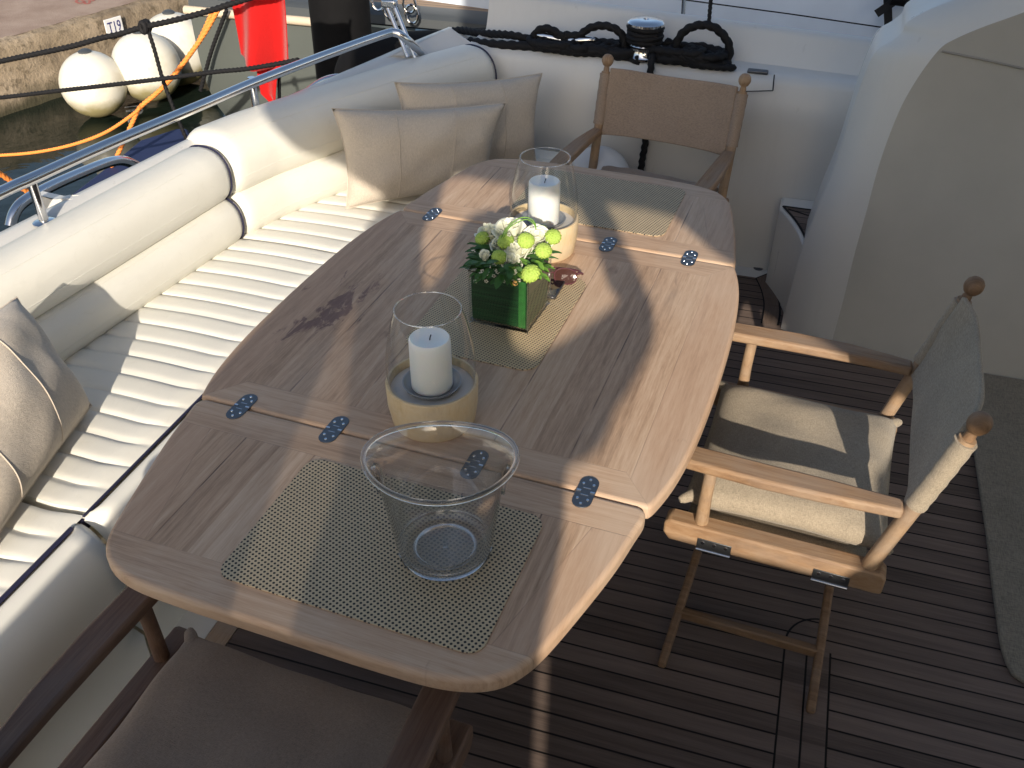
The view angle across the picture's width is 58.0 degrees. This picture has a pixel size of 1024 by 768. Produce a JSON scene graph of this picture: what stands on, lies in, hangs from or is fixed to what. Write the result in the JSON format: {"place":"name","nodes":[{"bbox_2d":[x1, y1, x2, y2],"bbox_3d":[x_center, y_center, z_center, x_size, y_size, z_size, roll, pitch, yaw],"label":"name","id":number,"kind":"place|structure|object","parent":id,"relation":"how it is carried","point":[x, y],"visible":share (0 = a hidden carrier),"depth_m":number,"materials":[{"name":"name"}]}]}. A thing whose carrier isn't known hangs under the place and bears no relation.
{"place":"outdoors","nodes":[
{"label":"outdoors","id":0,"kind":"place"},
{"bbox_2d":[0,171,28,192],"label":"mooring line","id":1,"kind":"object","parent":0,"point":[4,176],"visible":0.44,"depth_m":3.23,"materials":[{"name":"orange fabric"}]},
{"bbox_2d":[0,0,139,37],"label":"quay pavement","id":2,"kind":"structure","parent":0,"point":[17,17],"depth_m":8.46,"materials":[{"name":"concrete"}]},
{"bbox_2d":[75,0,94,3],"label":"painted mark","id":3,"kind":"object","parent":2,"relation":"on","point":[84,2],"visible":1,"depth_m":8.74,"materials":[{"name":"red paint"}]},
{"bbox_2d":[0,105,141,156],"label":"mooring line","id":4,"kind":"object","parent":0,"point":[125,119],"visible":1,"depth_m":5.15,"materials":[{"name":"orange fabric"}]},
{"bbox_2d":[143,13,212,107],"bbox_3d":[-2.024,-1.900,5.506,0.704,0.676,0.026,11,38,14],"label":"mooring line","id":5,"kind":"object","parent":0,"point":[207,21],"visible":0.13,"depth_m":5.27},
{"bbox_2d":[0,13,423,231],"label":"water","id":6,"kind":"structure","parent":0,"point":[59,121],"depth_m":7.59,"materials":[{"name":"black liquid"}]},
{"bbox_2d":[58,48,126,117],"bbox_3d":[-3.482,-2.501,7.682,0.524,0.552,0.523,11,38,14],"label":"mooring buoy","id":7,"kind":"object","parent":6,"relation":"on","point":[84,66],"visible":0.94,"depth_m":7.51,"materials":[{"name":"white plastic"}]},
{"bbox_2d":[0,0,187,116],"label":"quay wall","id":8,"kind":"structure","parent":6,"relation":"in","point":[38,73],"depth_m":8.10,"materials":[{"name":"concrete"}]},
{"bbox_2d":[103,16,123,33],"bbox_3d":[-3.651,-3.277,8.482,0.014,0.160,0.190,19,40,24],"label":"berth sign","id":9,"kind":"object","parent":8,"relation":"attached to","point":[113,24],"visible":0.88,"depth_m":8.46,"materials":[{"name":"white paint"}]},
{"bbox_2d":[111,31,181,101],"bbox_3d":[-3.117,-2.715,7.879,0.564,0.595,0.564,11,38,14],"label":"mooring buoy","id":10,"kind":"object","parent":6,"relation":"on","point":[132,56],"visible":0.66,"depth_m":7.67,"materials":[{"name":"white plastic"}]},
{"bbox_2d":[150,9,202,85],"bbox_3d":[-3.024,-3.023,8.312,0.614,0.648,0.614,11,38,14],"label":"mooring buoy","id":11,"kind":"object","parent":6,"relation":"on","point":[179,37],"visible":0.45,"depth_m":8.09,"materials":[{"name":"white plastic"}]},
{"bbox_2d":[183,0,1020,115],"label":"neighbour boat","id":12,"kind":"object","parent":6,"relation":"on","point":[866,18],"visible":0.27,"depth_m":6.35,"materials":[{"name":"silver metal"}]},
{"bbox_2d":[199,9,227,91],"bbox_3d":[-2.217,-2.467,6.856,0.379,0.636,0.033,11,38,14],"label":"mooring rope","id":13,"kind":"object","parent":12,"relation":"hanging from","point":[214,42],"visible":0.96,"depth_m":6.83,"materials":[{"name":"black fabric"}]},
{"bbox_2d":[232,0,287,101],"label":"flag","id":14,"kind":"object","parent":12,"relation":"hanging from","point":[261,26],"visible":0.84,"depth_m":4.02,"materials":[{"name":"red fabric"}]},
{"bbox_2d":[308,0,371,79],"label":"fender","id":15,"kind":"object","parent":12,"relation":"hanging from","point":[334,23],"visible":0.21,"depth_m":5.59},
{"bbox_2d":[334,27,485,73],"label":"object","id":16,"kind":"object","parent":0,"point":[356,57],"visible":0.09,"depth_m":4.93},
{"bbox_2d":[134,266,767,655],"bbox_3d":[1.394,0.675,2.286,4.600,0.058,5.600,11,38,14],"label":"deck surround","id":17,"kind":"object","parent":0,"point":[202,626],"depth_m":2.33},
{"bbox_2d":[205,621,237,645],"bbox_3d":[-0.721,0.636,2.318,0.058,0.051,4.420,11,38,14],"label":"deck margin plank","id":18,"kind":"object","parent":17,"relation":"on","point":[221,633],"visible":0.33,"depth_m":2.30,"materials":[{"name":"brown wood"}]},
{"bbox_2d":[471,0,936,269],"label":"bulwark","id":19,"kind":"object","parent":17,"relation":"attached to","point":[800,87],"visible":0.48,"depth_m":3.57,"materials":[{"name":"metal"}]},
{"bbox_2d":[467,36,640,64],"bbox_3d":[0.149,-1.304,3.619,0.733,0.064,0.087,13,38,17],"label":"dock line","id":20,"kind":"object","parent":19,"relation":"on","point":[513,45],"visible":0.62,"depth_m":3.63,"materials":[{"name":"black fabric"}]},
{"bbox_2d":[526,32,593,56],"bbox_3d":[0.201,-1.323,3.607,0.304,0.058,0.136,11,38,14],"label":"rope coil","id":21,"kind":"object","parent":19,"relation":"on","point":[573,47],"visible":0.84,"depth_m":3.56,"materials":[{"name":"black fabric"}]},
{"bbox_2d":[537,32,595,43],"bbox_3d":[0.205,-1.339,3.617,0.246,0.058,0.040,11,38,14],"label":"cleat","id":22,"kind":"object","parent":19,"relation":"on","point":[581,40],"visible":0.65,"depth_m":3.59,"materials":[{"name":"silver metal"}]},
{"bbox_2d":[395,26,565,48],"bbox_3d":[-0.200,-1.387,3.801,0.865,0.222,0.283,27,44,31],"label":"dock line","id":23,"kind":"object","parent":22,"relation":"attached to","point":[505,34],"visible":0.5,"depth_m":3.73,"materials":[{"name":"black fabric"}]},
{"bbox_2d":[531,24,567,40],"bbox_3d":[0.168,-1.363,3.614,0.202,0.080,0.034,11,38,14],"label":"dock line","id":24,"kind":"object","parent":22,"relation":"attached to","point":[550,29],"visible":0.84,"depth_m":3.60,"materials":[{"name":"black fabric"}]},
{"bbox_2d":[564,21,626,47],"bbox_3d":[0.329,-1.350,3.561,0.252,0.095,0.034,11,38,14],"label":"dock line","id":25,"kind":"object","parent":22,"relation":"attached to","point":[618,31],"visible":0.97,"depth_m":3.54,"materials":[{"name":"black fabric"}]},
{"bbox_2d":[575,146,628,169],"bbox_3d":[0.337,-0.801,3.607,0.250,0.250,0.250,11,38,14],"label":"round fender","id":26,"kind":"object","parent":19,"relation":"attached to","point":[608,156],"visible":0.28,"depth_m":3.51,"materials":[{"name":"white plastic"}]},
{"bbox_2d":[579,37,634,60],"bbox_3d":[0.380,-1.296,3.573,0.286,0.054,0.153,11,38,14],"label":"rope coil","id":27,"kind":"object","parent":19,"relation":"on","point":[600,47],"visible":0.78,"depth_m":3.52,"materials":[{"name":"black fabric"}]},
{"bbox_2d":[626,16,664,61],"bbox_3d":[0.505,-1.316,3.516,0.147,0.139,0.146,11,38,14],"label":"winch","id":28,"kind":"object","parent":19,"relation":"on","point":[643,33],"visible":0.97,"depth_m":3.46,"materials":[{"name":"silver metal"}]},
{"bbox_2d":[637,53,656,170],"bbox_3d":[0.529,-0.958,3.651,0.037,0.674,0.126,11,38,14],"label":"dock line","id":29,"kind":"object","parent":19,"relation":"hanging from","point":[645,142],"visible":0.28,"depth_m":3.62,"materials":[{"name":"black fabric"}]},
{"bbox_2d":[659,46,713,67],"bbox_3d":[0.662,-1.235,3.489,0.286,0.058,0.123,11,38,14],"label":"rope coil","id":30,"kind":"object","parent":19,"relation":"on","point":[684,63],"visible":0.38,"depth_m":3.46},
{"bbox_2d":[646,38,731,69],"bbox_3d":[0.662,-1.248,3.493,0.340,0.074,0.159,11,38,14],"label":"rope coil","id":31,"kind":"object","parent":19,"relation":"on","point":[695,54],"visible":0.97,"depth_m":3.44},
{"bbox_2d":[672,20,733,59],"bbox_3d":[0.717,-1.257,3.477,0.237,0.214,0.035,11,38,14],"label":"rope loop","id":32,"kind":"object","parent":31,"relation":"on","point":[716,29],"visible":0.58,"depth_m":3.43,"materials":[{"name":"black fabric"}]},
{"bbox_2d":[710,60,736,71],"bbox_3d":[0.769,-1.188,3.434,0.134,0.040,0.053,11,38,14],"label":"dock line","id":33,"kind":"object","parent":19,"relation":"on","point":[727,66],"visible":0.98,"depth_m":3.42,"materials":[{"name":"black fabric"}]},
{"bbox_2d":[226,275,1023,767],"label":"deck","id":34,"kind":"structure","parent":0,"point":[916,673],"depth_m":2.22,"materials":[{"name":"brown wood"}]},
{"bbox_2d":[0,587,472,767],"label":"director chair","id":35,"kind":"object","parent":34,"relation":"on","point":[187,698],"visible":0.94,"depth_m":1.54,"materials":[{"name":"beige fabric"}]},
{"bbox_2d":[0,44,574,767],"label":"bench sofa","id":36,"kind":"object","parent":34,"relation":"on","point":[152,298],"visible":0.38,"depth_m":2.50,"materials":[{"name":"beige leather"}]},
{"bbox_2d":[0,296,91,532],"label":"throw pillow","id":37,"kind":"object","parent":36,"relation":"on","point":[45,405],"visible":1,"depth_m":2.00,"materials":[{"name":"fabric"}]},
{"bbox_2d":[0,27,477,605],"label":"stern ledge","id":38,"kind":"object","parent":36,"relation":"attached to","point":[448,37],"visible":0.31,"depth_m":2.82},
{"bbox_2d":[4,155,139,226],"bbox_3d":[-1.453,-0.659,3.095,0.036,0.143,0.654,11,38,14],"label":"boarding rail","id":39,"kind":"object","parent":38,"relation":"attached to","point":[20,204],"visible":0.84,"depth_m":3.02,"materials":[{"name":"silver metal"}]},
{"bbox_2d":[0,0,252,63],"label":"mooring rope","id":40,"kind":"object","parent":38,"relation":"attached to","point":[162,22],"visible":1,"depth_m":4.08,"materials":[{"name":"black fabric"}]},
{"bbox_2d":[138,18,151,34],"bbox_3d":[-1.601,-1.559,4.032,0.048,0.064,0.052,11,38,14],"label":"rope knot","id":41,"kind":"object","parent":40,"relation":"attached to","point":[143,28],"visible":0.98,"depth_m":4.01,"materials":[{"name":"black fabric"}]},
{"bbox_2d":[0,57,299,99],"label":"mooring rope","id":42,"kind":"object","parent":41,"relation":"attached to","point":[172,77],"visible":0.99,"depth_m":3.99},
{"bbox_2d":[146,21,186,139],"bbox_3d":[-1.554,-1.356,4.161,0.096,0.527,0.020,11,38,14],"label":"mooring rope","id":43,"kind":"object","parent":41,"relation":"hanging from","point":[164,84],"visible":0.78,"depth_m":4.16,"materials":[{"name":"black fabric"}]},
{"bbox_2d":[72,129,189,194],"bbox_3d":[-2.313,-1.214,5.783,0.722,0.070,1.905,5,37,7],"label":"platform cover","id":44,"kind":"object","parent":38,"relation":"attached to","point":[143,150],"visible":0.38,"depth_m":6.22,"materials":[{"name":"blue fabric"}]},
{"bbox_2d":[110,11,219,167],"bbox_3d":[-2.199,-1.703,5.615,1.225,1.222,0.030,11,38,14],"label":"mooring line","id":45,"kind":"object","parent":44,"relation":"attached to","point":[185,60],"visible":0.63,"depth_m":5.40,"materials":[{"name":"orange fabric"}]},
{"bbox_2d":[0,28,427,227],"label":"guard rail","id":46,"kind":"object","parent":38,"relation":"on","point":[32,179],"visible":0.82,"depth_m":2.73,"materials":[{"name":"silver metal"}]},
{"bbox_2d":[306,74,336,87],"bbox_3d":[-0.799,-1.223,3.899,0.350,0.190,0.032,11,38,14],"label":"boarding rail","id":47,"kind":"object","parent":38,"relation":"attached to","point":[322,79],"visible":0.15,"depth_m":3.85,"materials":[{"name":"silver metal"}]},
{"bbox_2d":[371,0,416,57],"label":"flag staff","id":48,"kind":"object","parent":38,"relation":"on","point":[388,5],"visible":0.95,"depth_m":3.59,"materials":[{"name":"silver metal"}]},
{"bbox_2d":[331,102,506,208],"bbox_3d":[-0.297,-0.801,3.170,0.595,0.318,0.213,-11,38,-15],"label":"throw pillow","id":49,"kind":"object","parent":36,"relation":"on","point":[392,154],"visible":0.84,"depth_m":3.08,"materials":[{"name":"fabric"}]},
{"bbox_2d":[394,73,541,160],"bbox_3d":[-0.129,-0.935,3.316,0.600,0.364,0.186,-17,40,-22],"label":"throw pillow","id":50,"kind":"object","parent":36,"relation":"on","point":[513,137],"visible":0.56,"depth_m":3.29,"materials":[{"name":"fabric"}]},
{"bbox_2d":[106,159,738,692],"bbox_3d":[-0.035,0.160,2.300,1.018,0.743,1.830,12,38,16],"label":"dining table","id":51,"kind":"object","parent":34,"relation":"on","point":[600,413],"visible":0.83,"depth_m":1.80,"materials":[{"name":"brown wood"}]},
{"bbox_2d":[221,460,541,652],"bbox_3d":[-0.208,0.267,1.527,0.457,0.002,0.307,12,38,16],"label":"placemat","id":52,"kind":"object","parent":51,"relation":"on","point":[320,535],"visible":1,"depth_m":1.50,"materials":[{"name":"plastic"}]},
{"bbox_2d":[360,421,519,581],"bbox_3d":[-0.109,0.188,1.458,0.238,0.207,0.197,11,38,14],"label":"ice bucket","id":53,"kind":"object","parent":52,"relation":"on","point":[471,525],"visible":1,"depth_m":1.47,"materials":[{"name":"clear glass"}]},
{"bbox_2d":[385,291,477,442],"bbox_3d":[-0.152,-0.035,1.732,0.176,0.248,0.176,11,38,14],"label":"hurricane lantern","id":54,"kind":"object","parent":51,"relation":"on","point":[457,401],"visible":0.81,"depth_m":1.73,"materials":[{"name":"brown wood"}]},
{"bbox_2d":[408,327,452,396],"bbox_3d":[-0.152,-0.044,1.726,0.079,0.114,0.079,11,38,14],"label":"pillar candle","id":55,"kind":"object","parent":54,"relation":"on","point":[430,356],"visible":0.98,"depth_m":1.70,"materials":[{"name":"white wax"}]},
{"bbox_2d":[406,268,585,369],"bbox_3d":[-0.028,-0.168,2.123,0.323,0.002,0.421,11,38,14],"label":"placemat","id":56,"kind":"object","parent":51,"relation":"on","point":[507,348],"visible":0.62,"depth_m":2.05,"materials":[{"name":"beige fabric"}]},
{"bbox_2d":[468,254,551,333],"bbox_3d":[-0.004,-0.217,2.074,0.140,0.133,0.146,14,38,18],"label":"flower vase","id":57,"kind":"object","parent":56,"relation":"on","point":[522,305],"visible":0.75,"depth_m":2.04,"materials":[{"name":"green glass"}]},
{"bbox_2d":[459,217,561,288],"bbox_3d":[-0.004,-0.298,2.008,0.215,0.127,0.226,11,38,14],"label":"bouquet","id":58,"kind":"object","parent":57,"relation":"on","point":[509,245],"visible":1,"depth_m":2.00,"materials":[{"name":"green plant"}]},
{"bbox_2d":[547,269,564,298],"bbox_3d":[0.091,-0.242,2.216,0.070,0.008,0.136,11,38,14],"label":"phone","id":59,"kind":"object","parent":56,"relation":"on","point":[556,286],"visible":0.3,"depth_m":2.19,"materials":[{"name":"glass"}]},
{"bbox_2d":[548,267,583,284],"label":"sunglasses","id":60,"kind":"object","parent":56,"relation":"on","point":[568,276],"visible":0.59,"depth_m":2.21,"materials":[{"name":"brown plastic"}]},
{"bbox_2d":[509,147,578,262],"bbox_3d":[0.080,-0.447,2.295,0.176,0.248,0.176,11,38,14],"label":"hurricane lantern","id":61,"kind":"object","parent":51,"relation":"on","point":[566,226],"visible":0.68,"depth_m":2.30,"materials":[{"name":"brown wood"}]},
{"bbox_2d":[528,175,559,226],"bbox_3d":[0.080,-0.455,2.288,0.079,0.114,0.079,11,38,14],"label":"pillar candle","id":62,"kind":"object","parent":61,"relation":"on","point":[543,199],"visible":0.97,"depth_m":2.26,"materials":[{"name":"white wax"}]},
{"bbox_2d":[510,169,684,235],"bbox_3d":[0.245,-0.515,2.598,0.437,0.002,0.317,12,38,16],"label":"placemat","id":63,"kind":"object","parent":51,"relation":"on","point":[627,206],"visible":0.88,"depth_m":2.59,"materials":[{"name":"fabric"}]},
{"bbox_2d":[549,54,750,201],"bbox_3d":[0.461,-0.639,3.308,0.662,0.865,0.552,16,39,20],"label":"director chair","id":64,"kind":"object","parent":34,"relation":"on","point":[708,116],"visible":0.41,"depth_m":3.30,"materials":[{"name":"beige fabric"}]},
{"bbox_2d":[756,278,764,322],"bbox_3d":[0.968,-0.326,3.591,0.025,0.001,0.345,5,37,7],"label":"deck caulking","id":65,"kind":"object","parent":34,"relation":"on","point":[763,300],"visible":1,"depth_m":3.58,"materials":[{"name":"black rubber"}]},
{"bbox_2d":[757,274,778,325],"bbox_3d":[1.000,-0.335,3.606,0.078,0.001,0.397,5,37,7],"label":"curved plank","id":66,"kind":"object","parent":34,"relation":"on","point":[771,313],"visible":0.89,"depth_m":3.57,"materials":[{"name":"brown wood"}]},
{"bbox_2d":[777,300,780,325],"bbox_3d":[1.027,-0.334,3.602,0.029,0.001,0.399,5,36,6],"label":"deck caulking","id":67,"kind":"object","parent":66,"relation":"on","point":[779,313],"visible":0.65,"depth_m":3.51,"materials":[{"name":"black rubber"}]},
{"bbox_2d":[786,618,819,636],"bbox_3d":[0.726,0.609,2.317,0.139,0.001,0.032,-19,40,-24],"label":"deck caulking","id":68,"kind":"object","parent":34,"relation":"on","point":[791,627],"visible":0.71,"depth_m":2.33,"materials":[{"name":"black rubber"}]},
{"bbox_2d":[766,197,864,311],"bbox_3d":[1.418,-0.403,3.439,0.897,0.355,0.391,11,38,14],"label":"side deck step","id":69,"kind":"object","parent":34,"relation":"on","point":[791,225],"visible":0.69,"depth_m":3.50,"materials":[{"name":"white plastic"}]},
{"bbox_2d":[658,276,993,713],"bbox_3d":[0.688,0.204,2.159,0.552,0.865,0.682,13,38,17],"label":"director chair","id":70,"kind":"object","parent":34,"relation":"on","point":[796,484],"visible":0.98,"depth_m":2.02,"materials":[{"name":"brown wood"}]},
{"bbox_2d":[781,0,1023,379],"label":"cabin side wall","id":71,"kind":"structure","parent":34,"relation":"on","point":[933,196],"depth_m":2.93,"materials":[{"name":"white plastic"}]},
{"bbox_2d":[973,373,1023,682],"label":"deck rug","id":72,"kind":"object","parent":34,"relation":"on","point":[998,452],"visible":0.76,"depth_m":2.66,"materials":[{"name":"grey carpet"}]},
{"bbox_2d":[707,0,712,20],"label":"halyard","id":73,"kind":"object","parent":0,"point":[710,4],"visible":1,"depth_m":3.40,"materials":[{"name":"black fabric"}]}
]}

